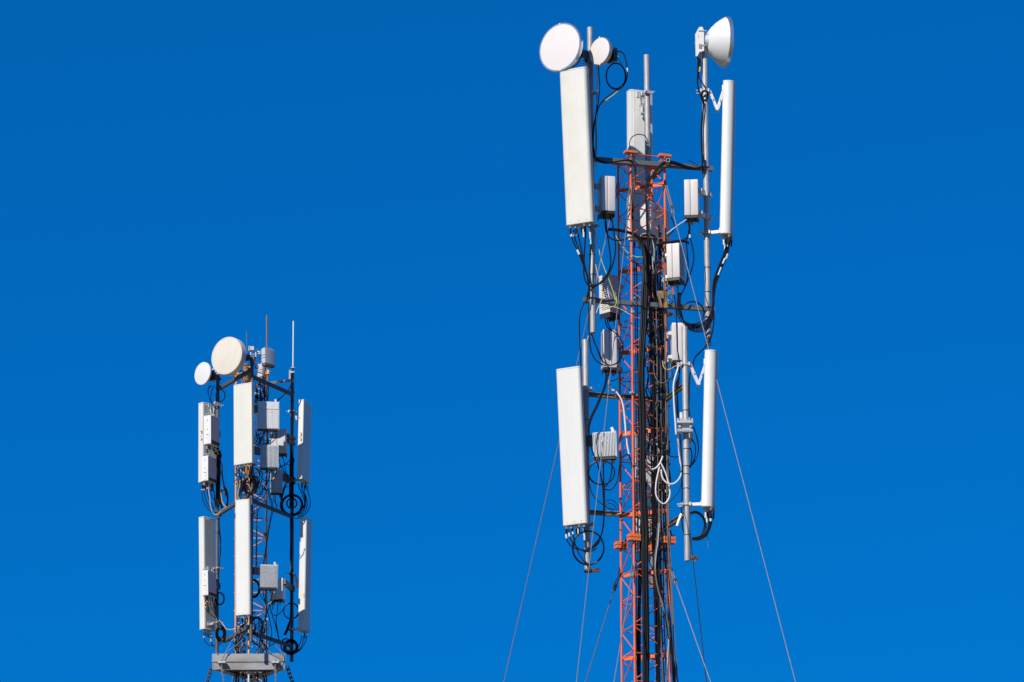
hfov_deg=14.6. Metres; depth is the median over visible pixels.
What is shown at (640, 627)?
cable
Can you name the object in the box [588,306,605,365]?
cable
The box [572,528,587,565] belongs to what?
cable
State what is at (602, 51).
microwave dish
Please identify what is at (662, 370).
cable
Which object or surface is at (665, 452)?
cable
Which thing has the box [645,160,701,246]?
cable
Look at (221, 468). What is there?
cable
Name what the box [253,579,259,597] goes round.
cable coil
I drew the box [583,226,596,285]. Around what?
cable
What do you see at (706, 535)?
cable
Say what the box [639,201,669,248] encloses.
radio unit
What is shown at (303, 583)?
panel antenna
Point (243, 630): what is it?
crossarm
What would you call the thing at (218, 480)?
cable
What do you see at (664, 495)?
cable
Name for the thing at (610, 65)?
cable coil
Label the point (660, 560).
cable
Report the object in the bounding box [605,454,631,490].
cable
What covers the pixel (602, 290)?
cable
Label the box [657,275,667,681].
cable
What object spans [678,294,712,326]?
cable
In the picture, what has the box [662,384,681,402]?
crossarm
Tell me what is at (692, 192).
radio unit
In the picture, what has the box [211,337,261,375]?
microwave dish
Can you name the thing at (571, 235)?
cable
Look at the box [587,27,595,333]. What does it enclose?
mounting pole
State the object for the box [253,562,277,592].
radio unit
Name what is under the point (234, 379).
crossarm
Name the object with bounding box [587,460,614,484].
cable coil
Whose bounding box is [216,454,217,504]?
cable
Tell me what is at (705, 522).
cable
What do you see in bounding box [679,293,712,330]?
cable
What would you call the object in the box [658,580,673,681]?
cable
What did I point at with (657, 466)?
cable conduit
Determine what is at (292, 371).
whip antenna
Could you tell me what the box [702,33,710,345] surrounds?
mounting pole
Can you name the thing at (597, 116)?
cable
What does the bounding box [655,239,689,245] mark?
cable conduit
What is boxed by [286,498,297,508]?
cable coil
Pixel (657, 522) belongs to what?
cable
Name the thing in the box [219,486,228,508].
cable coil
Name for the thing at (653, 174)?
cable
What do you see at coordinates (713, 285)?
cable
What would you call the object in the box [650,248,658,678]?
cable
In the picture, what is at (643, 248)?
cable conduit
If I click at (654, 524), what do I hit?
cable
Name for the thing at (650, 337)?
cable
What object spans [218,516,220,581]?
cable
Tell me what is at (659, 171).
crossarm
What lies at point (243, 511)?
panel antenna
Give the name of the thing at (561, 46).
microwave dish
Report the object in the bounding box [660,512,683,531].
crossarm
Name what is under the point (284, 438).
radio unit
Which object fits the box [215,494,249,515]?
crossarm
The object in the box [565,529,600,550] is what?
cable
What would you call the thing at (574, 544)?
cable
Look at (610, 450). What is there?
radio unit
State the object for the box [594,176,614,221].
radio unit
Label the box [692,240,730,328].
cable
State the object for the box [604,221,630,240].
cable
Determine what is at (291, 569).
cable
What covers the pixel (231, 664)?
platform
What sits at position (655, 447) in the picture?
cable
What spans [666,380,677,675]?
cable
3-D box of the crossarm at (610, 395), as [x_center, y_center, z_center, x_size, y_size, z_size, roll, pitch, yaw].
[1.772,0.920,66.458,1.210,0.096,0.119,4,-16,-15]
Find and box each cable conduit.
[608,228,647,283]
[608,380,629,453]
[652,456,663,469]
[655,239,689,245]
[655,463,670,503]
[661,362,680,484]
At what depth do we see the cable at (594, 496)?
65.58 m
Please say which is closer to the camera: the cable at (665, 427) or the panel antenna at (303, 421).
the cable at (665, 427)
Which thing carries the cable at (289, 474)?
attached to the mounting pole at (292, 510)
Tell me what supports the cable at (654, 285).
attached to the lattice mast at (633, 538)
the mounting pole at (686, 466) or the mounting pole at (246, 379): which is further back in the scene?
the mounting pole at (246, 379)
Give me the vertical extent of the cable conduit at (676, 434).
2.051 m
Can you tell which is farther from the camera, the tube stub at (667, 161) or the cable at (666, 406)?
the tube stub at (667, 161)
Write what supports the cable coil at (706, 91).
attached to the mounting pole at (707, 267)
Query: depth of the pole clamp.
65.42 m
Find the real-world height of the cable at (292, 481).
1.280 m
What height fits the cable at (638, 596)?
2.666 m
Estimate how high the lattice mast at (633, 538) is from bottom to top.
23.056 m
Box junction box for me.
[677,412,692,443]
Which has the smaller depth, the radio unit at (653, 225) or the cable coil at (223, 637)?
the radio unit at (653, 225)
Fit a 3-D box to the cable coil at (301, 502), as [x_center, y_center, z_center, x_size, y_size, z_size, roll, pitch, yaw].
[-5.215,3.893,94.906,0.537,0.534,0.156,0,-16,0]
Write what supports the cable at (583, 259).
hanging from the panel antenna at (576, 90)
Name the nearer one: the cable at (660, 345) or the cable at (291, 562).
the cable at (660, 345)
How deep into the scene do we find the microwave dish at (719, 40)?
67.67 m
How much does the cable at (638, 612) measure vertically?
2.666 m
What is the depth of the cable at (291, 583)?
94.43 m
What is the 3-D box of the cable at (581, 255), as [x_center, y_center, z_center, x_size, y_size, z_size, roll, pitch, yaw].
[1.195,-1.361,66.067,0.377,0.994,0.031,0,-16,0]
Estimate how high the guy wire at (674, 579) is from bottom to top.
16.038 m
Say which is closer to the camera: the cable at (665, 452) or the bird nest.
the cable at (665, 452)
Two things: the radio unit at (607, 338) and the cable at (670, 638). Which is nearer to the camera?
the cable at (670, 638)
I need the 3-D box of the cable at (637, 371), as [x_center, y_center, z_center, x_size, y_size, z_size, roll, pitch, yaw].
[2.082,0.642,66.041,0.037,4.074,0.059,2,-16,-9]
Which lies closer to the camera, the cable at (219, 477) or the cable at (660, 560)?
the cable at (660, 560)
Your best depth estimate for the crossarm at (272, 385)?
95.03 m
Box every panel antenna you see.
[198,402,222,491]
[199,516,222,637]
[233,382,257,471]
[235,499,257,621]
[285,517,311,638]
[286,399,311,489]
[556,366,595,539]
[560,67,600,238]
[626,89,654,248]
[635,401,660,562]
[676,350,718,522]
[696,80,735,248]
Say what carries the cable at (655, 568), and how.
hanging from the lattice mast at (633, 538)
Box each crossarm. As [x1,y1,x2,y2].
[215,369,249,389]
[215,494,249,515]
[223,625,248,642]
[253,500,293,517]
[253,631,293,647]
[254,375,294,395]
[256,379,291,385]
[583,296,714,311]
[589,392,649,400]
[590,510,659,518]
[593,154,712,171]
[646,167,665,181]
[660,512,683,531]
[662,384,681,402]
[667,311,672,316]
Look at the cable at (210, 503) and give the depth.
94.82 m
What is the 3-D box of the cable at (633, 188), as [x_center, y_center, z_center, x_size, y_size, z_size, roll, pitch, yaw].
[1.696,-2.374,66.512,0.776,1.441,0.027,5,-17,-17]
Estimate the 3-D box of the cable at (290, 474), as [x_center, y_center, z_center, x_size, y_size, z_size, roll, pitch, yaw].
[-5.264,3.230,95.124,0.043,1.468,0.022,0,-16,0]
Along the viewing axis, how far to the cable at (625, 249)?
66.42 m
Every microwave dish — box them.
[195,362,222,384]
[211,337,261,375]
[539,23,588,72]
[583,37,617,65]
[698,16,733,67]
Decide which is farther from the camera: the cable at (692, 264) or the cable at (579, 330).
the cable at (692, 264)
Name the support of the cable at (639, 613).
hanging from the lattice mast at (633, 538)
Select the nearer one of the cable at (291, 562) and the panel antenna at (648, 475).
the panel antenna at (648, 475)
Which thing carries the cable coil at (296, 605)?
attached to the mounting pole at (292, 510)
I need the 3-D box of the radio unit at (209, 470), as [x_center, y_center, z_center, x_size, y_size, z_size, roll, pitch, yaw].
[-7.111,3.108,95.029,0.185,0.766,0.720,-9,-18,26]
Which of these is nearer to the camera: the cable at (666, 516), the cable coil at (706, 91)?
the cable at (666, 516)
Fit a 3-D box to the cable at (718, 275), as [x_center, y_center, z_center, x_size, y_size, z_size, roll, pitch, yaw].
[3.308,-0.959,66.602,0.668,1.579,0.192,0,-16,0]
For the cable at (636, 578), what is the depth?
65.08 m
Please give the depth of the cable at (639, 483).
65.34 m
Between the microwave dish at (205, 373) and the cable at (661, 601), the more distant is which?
the microwave dish at (205, 373)
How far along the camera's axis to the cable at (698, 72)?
67.64 m
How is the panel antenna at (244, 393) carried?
attached to the mounting pole at (251, 488)
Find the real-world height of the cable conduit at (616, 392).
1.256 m
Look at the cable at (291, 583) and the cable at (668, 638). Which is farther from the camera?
the cable at (291, 583)
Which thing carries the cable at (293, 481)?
attached to the mounting pole at (292, 510)
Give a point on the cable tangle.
(236, 676)
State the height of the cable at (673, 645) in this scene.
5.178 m
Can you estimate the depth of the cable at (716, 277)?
66.72 m
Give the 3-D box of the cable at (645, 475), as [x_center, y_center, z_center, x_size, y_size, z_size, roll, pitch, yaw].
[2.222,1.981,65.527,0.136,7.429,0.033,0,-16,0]
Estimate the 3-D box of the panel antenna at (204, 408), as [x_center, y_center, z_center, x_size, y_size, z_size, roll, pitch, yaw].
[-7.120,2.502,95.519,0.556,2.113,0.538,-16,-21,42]
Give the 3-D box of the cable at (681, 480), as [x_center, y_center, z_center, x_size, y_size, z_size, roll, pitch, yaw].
[2.760,2.316,64.870,0.058,1.662,0.017,0,-16,0]
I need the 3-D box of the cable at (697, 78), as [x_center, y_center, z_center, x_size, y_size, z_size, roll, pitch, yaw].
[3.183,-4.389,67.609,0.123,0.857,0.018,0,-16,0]
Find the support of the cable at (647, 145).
attached to the lattice mast at (633, 538)
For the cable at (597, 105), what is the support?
attached to the mounting pole at (592, 268)
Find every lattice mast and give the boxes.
[234,366,269,681]
[611,149,675,681]
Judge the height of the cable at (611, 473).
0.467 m
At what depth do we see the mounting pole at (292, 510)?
94.79 m
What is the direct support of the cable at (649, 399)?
hanging from the lattice mast at (633, 538)
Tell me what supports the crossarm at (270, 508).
attached to the mounting pole at (292, 510)
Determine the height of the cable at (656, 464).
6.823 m
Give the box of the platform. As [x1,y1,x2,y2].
[212,653,285,681]
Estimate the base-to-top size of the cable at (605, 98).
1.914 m
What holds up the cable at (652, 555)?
hanging from the lattice mast at (633, 538)
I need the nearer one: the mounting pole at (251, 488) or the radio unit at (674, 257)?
the radio unit at (674, 257)
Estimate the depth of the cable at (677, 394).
65.44 m
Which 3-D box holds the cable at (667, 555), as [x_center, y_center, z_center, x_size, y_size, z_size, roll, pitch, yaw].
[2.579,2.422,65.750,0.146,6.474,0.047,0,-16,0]
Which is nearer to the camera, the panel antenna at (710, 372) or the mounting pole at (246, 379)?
the panel antenna at (710, 372)
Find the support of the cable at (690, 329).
attached to the cable coil at (697, 303)
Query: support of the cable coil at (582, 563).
hanging from the panel antenna at (570, 387)
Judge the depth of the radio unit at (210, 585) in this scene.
94.03 m
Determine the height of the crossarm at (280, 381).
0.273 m
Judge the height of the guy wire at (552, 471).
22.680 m
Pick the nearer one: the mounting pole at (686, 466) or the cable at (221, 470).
the mounting pole at (686, 466)
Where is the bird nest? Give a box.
[657,283,675,307]
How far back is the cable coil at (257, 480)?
93.52 m
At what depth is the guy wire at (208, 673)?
93.14 m
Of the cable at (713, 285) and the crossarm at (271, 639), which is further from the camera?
the crossarm at (271, 639)
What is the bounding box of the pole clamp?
[584,568,598,573]
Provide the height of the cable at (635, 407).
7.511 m
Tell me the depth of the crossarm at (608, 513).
65.85 m
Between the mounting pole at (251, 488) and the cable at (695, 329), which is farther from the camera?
the mounting pole at (251, 488)
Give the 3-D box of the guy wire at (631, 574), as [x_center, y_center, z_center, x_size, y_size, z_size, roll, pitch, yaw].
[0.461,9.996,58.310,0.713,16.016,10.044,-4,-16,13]
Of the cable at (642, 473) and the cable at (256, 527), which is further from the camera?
the cable at (256, 527)
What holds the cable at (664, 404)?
hanging from the lattice mast at (633, 538)
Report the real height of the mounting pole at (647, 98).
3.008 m
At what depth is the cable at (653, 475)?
65.59 m
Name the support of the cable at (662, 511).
attached to the lattice mast at (633, 538)
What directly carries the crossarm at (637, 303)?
attached to the lattice mast at (633, 538)
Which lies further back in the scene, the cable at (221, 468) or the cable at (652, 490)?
the cable at (221, 468)
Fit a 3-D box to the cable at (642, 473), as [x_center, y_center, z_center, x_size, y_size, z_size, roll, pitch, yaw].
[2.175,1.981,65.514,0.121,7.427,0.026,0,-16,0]
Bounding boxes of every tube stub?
[666,158,669,165]
[676,513,682,526]
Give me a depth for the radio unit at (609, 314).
66.77 m
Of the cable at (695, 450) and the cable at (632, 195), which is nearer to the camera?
the cable at (695, 450)
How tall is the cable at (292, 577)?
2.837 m
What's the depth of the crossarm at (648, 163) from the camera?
66.97 m
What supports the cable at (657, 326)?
hanging from the lattice mast at (633, 538)
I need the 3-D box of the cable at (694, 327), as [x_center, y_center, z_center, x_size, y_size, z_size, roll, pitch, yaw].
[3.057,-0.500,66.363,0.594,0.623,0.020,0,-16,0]
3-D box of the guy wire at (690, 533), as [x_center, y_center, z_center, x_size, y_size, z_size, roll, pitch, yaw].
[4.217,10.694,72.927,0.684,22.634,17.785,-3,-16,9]
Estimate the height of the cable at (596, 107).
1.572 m
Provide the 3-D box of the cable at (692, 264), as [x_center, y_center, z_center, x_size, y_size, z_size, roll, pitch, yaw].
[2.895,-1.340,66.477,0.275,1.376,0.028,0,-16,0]
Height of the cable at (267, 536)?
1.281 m
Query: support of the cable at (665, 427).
attached to the lattice mast at (633, 538)
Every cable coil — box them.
[214,592,224,604]
[215,625,225,642]
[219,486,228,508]
[242,475,257,494]
[249,475,258,487]
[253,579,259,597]
[253,616,263,635]
[282,494,303,515]
[283,603,298,618]
[283,639,298,654]
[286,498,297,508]
[572,530,604,565]
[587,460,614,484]
[606,62,625,89]
[680,301,704,324]
[701,90,708,100]
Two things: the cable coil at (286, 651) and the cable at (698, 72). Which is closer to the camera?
the cable at (698, 72)
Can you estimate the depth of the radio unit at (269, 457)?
93.84 m
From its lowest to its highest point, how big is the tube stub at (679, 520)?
0.215 m
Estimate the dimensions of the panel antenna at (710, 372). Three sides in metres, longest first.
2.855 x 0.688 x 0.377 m
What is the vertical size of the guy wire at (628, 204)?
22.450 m
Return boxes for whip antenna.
[266,316,267,372]
[289,321,294,378]
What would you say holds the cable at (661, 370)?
attached to the lattice mast at (633, 538)
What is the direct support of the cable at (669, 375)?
hanging from the radio unit at (671, 334)
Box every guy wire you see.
[205,666,212,681]
[285,665,293,681]
[504,183,617,680]
[576,186,632,681]
[585,567,622,681]
[614,562,635,681]
[653,199,706,681]
[663,180,795,681]
[668,563,710,681]
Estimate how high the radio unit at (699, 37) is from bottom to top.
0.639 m
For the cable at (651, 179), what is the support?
hanging from the crossarm at (648, 163)
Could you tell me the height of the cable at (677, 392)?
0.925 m
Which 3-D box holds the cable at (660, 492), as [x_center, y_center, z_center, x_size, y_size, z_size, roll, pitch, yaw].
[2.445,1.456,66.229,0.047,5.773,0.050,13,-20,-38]
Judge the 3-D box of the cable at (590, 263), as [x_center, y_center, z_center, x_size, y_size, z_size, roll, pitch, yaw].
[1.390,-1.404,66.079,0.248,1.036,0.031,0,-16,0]
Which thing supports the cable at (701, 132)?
attached to the mounting pole at (707, 267)
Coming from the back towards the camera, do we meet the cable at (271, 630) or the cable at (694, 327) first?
the cable at (271, 630)
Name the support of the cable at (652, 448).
hanging from the lattice mast at (633, 538)
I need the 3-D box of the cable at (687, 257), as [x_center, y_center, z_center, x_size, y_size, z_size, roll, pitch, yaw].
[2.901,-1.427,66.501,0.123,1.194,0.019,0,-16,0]
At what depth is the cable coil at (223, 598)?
94.29 m
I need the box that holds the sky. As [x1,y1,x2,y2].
[0,0,1023,681]
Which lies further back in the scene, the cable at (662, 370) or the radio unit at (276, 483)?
the radio unit at (276, 483)
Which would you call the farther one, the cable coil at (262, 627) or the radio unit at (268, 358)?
the radio unit at (268, 358)
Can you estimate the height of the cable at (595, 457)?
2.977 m
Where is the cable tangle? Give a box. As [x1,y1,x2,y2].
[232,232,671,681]
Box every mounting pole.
[215,375,219,653]
[243,363,248,474]
[249,357,253,641]
[290,374,293,661]
[582,339,589,568]
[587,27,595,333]
[644,54,650,200]
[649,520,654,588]
[682,326,690,561]
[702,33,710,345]
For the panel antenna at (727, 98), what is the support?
attached to the mounting pole at (707, 267)
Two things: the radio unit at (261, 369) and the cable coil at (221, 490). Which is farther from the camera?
the radio unit at (261, 369)
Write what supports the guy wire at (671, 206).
attached to the ground
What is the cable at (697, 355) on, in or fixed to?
hanging from the lattice mast at (633, 538)
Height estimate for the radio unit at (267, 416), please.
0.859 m
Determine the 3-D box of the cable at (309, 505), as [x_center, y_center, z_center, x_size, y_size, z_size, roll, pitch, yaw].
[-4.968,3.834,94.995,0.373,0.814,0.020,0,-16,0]
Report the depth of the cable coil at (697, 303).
66.35 m
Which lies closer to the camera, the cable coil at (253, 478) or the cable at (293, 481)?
the cable coil at (253, 478)
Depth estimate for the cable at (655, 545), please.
65.30 m
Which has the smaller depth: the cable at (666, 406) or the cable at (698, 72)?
the cable at (666, 406)
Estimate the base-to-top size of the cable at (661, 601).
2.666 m
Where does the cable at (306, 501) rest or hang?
attached to the panel antenna at (303, 421)
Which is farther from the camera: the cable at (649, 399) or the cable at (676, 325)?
the cable at (649, 399)
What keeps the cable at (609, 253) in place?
attached to the mounting pole at (592, 268)
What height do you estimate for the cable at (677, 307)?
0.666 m
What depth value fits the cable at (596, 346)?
65.90 m
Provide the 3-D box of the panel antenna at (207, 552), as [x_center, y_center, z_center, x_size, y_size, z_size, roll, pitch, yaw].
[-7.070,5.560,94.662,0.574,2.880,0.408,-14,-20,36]
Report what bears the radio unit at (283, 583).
attached to the mounting pole at (292, 510)
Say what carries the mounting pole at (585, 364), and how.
attached to the pole clamp
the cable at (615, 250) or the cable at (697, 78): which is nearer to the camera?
the cable at (615, 250)
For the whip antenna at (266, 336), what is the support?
on the lattice mast at (266, 499)
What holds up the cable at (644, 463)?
hanging from the lattice mast at (633, 538)
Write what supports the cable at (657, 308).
hanging from the lattice mast at (633, 538)
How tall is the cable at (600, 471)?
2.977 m
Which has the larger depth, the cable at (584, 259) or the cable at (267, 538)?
the cable at (267, 538)
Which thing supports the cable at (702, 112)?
hanging from the radio unit at (699, 37)
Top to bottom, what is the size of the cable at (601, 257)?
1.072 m
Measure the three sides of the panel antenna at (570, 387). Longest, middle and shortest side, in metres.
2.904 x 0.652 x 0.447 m
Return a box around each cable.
[201,486,214,513]
[208,487,226,514]
[213,448,227,498]
[216,448,225,496]
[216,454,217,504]
[217,451,219,504]
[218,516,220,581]
[219,451,220,504]
[255,506,259,565]
[256,498,257,566]
[263,512,271,563]
[264,512,272,563]
[267,613,271,649]
[277,372,293,400]
[283,518,292,634]
[284,518,291,634]
[285,548,291,634]
[286,518,291,634]
[289,444,290,506]
[290,447,291,506]
[291,454,292,506]
[292,458,293,506]
[295,486,310,518]
[298,485,307,516]
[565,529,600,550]
[568,529,596,551]
[570,231,588,303]
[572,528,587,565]
[573,230,595,286]
[578,232,589,298]
[579,291,587,366]
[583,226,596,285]
[588,303,623,365]
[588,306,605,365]
[588,374,605,549]
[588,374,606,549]
[588,374,607,549]
[588,478,614,509]
[589,232,602,285]
[592,51,627,158]
[592,215,615,287]
[593,66,599,151]
[593,153,635,235]
[593,156,635,241]
[595,57,624,167]
[595,66,597,154]
[595,230,616,307]
[595,264,603,312]
[596,223,609,282]
[599,220,610,282]
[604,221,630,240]
[604,460,612,486]
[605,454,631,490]
[615,235,643,257]
[629,134,648,171]
[633,242,638,572]
[634,448,637,674]
[636,262,639,499]
[637,246,642,680]
[637,523,640,681]
[638,249,644,681]
[638,541,640,681]
[639,527,641,681]
[640,245,645,681]
[640,573,641,679]
[642,245,648,681]
[644,250,649,681]
[645,155,703,249]
[645,158,703,249]
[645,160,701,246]
[645,368,649,445]
[649,238,657,677]
[649,250,657,681]
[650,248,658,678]
[650,289,655,417]
[650,312,658,681]
[650,355,656,681]
[651,393,655,496]
[653,247,659,379]
[653,253,657,345]
[653,331,659,613]
[653,358,670,382]
[654,247,658,396]
[654,300,660,648]
[654,387,660,681]
[654,523,669,681]
[655,238,663,681]
[655,411,659,489]
[655,523,668,660]
[656,271,661,427]
[656,359,662,681]
[657,262,662,593]
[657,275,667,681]
[657,350,664,681]
[657,441,678,457]
[658,225,665,574]
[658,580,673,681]
[660,250,662,399]
[660,310,664,428]
[660,349,671,681]
[661,593,678,681]
[662,287,674,681]
[662,422,667,573]
[663,224,673,624]
[663,290,665,449]
[664,378,674,679]
[665,352,668,470]
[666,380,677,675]
[670,592,675,681]
[672,287,679,372]
[675,372,679,416]
[676,287,687,325]
[676,368,679,417]
[678,221,693,299]
[678,293,712,328]
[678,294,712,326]
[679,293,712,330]
[680,293,712,331]
[680,434,683,533]
[683,224,689,288]
[688,310,714,415]
[690,426,698,466]
[690,511,705,537]
[690,512,704,537]
[691,243,728,326]
[691,245,726,324]
[691,439,695,464]
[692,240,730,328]
[692,516,711,540]
[693,244,727,325]
[697,57,703,104]
[697,59,703,173]
[698,58,705,87]
[701,103,703,169]
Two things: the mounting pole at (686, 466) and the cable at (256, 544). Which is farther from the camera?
the cable at (256, 544)
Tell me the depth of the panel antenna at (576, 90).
66.28 m
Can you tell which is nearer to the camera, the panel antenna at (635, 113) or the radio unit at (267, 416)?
the panel antenna at (635, 113)
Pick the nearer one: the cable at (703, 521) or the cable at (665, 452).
the cable at (703, 521)
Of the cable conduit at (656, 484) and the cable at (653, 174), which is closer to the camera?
the cable conduit at (656, 484)
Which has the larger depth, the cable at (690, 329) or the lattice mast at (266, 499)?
the lattice mast at (266, 499)
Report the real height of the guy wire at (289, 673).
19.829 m
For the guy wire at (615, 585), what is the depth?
65.72 m
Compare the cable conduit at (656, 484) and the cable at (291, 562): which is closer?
the cable conduit at (656, 484)
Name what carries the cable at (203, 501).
attached to the mounting pole at (217, 529)
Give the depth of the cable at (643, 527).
65.44 m
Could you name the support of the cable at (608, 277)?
attached to the mounting pole at (592, 268)
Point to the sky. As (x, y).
(383, 180)
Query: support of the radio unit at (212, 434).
attached to the mounting pole at (217, 529)
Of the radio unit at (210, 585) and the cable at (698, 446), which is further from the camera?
the radio unit at (210, 585)
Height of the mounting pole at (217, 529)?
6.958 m
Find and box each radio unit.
[202,453,220,486]
[202,568,220,601]
[204,413,220,450]
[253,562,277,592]
[254,399,279,433]
[254,442,278,472]
[257,363,270,379]
[261,347,274,368]
[270,429,295,458]
[270,470,295,497]
[270,578,294,604]
[585,427,617,464]
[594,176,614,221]
[599,274,624,321]
[601,329,622,376]
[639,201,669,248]
[661,243,684,287]
[664,323,684,368]
[684,179,712,224]
[695,27,703,61]
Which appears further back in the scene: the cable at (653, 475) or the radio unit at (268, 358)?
the radio unit at (268, 358)
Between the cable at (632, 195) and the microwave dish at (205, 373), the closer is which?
the cable at (632, 195)
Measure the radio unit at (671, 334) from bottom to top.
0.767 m
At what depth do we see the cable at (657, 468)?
65.67 m
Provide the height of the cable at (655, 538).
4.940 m

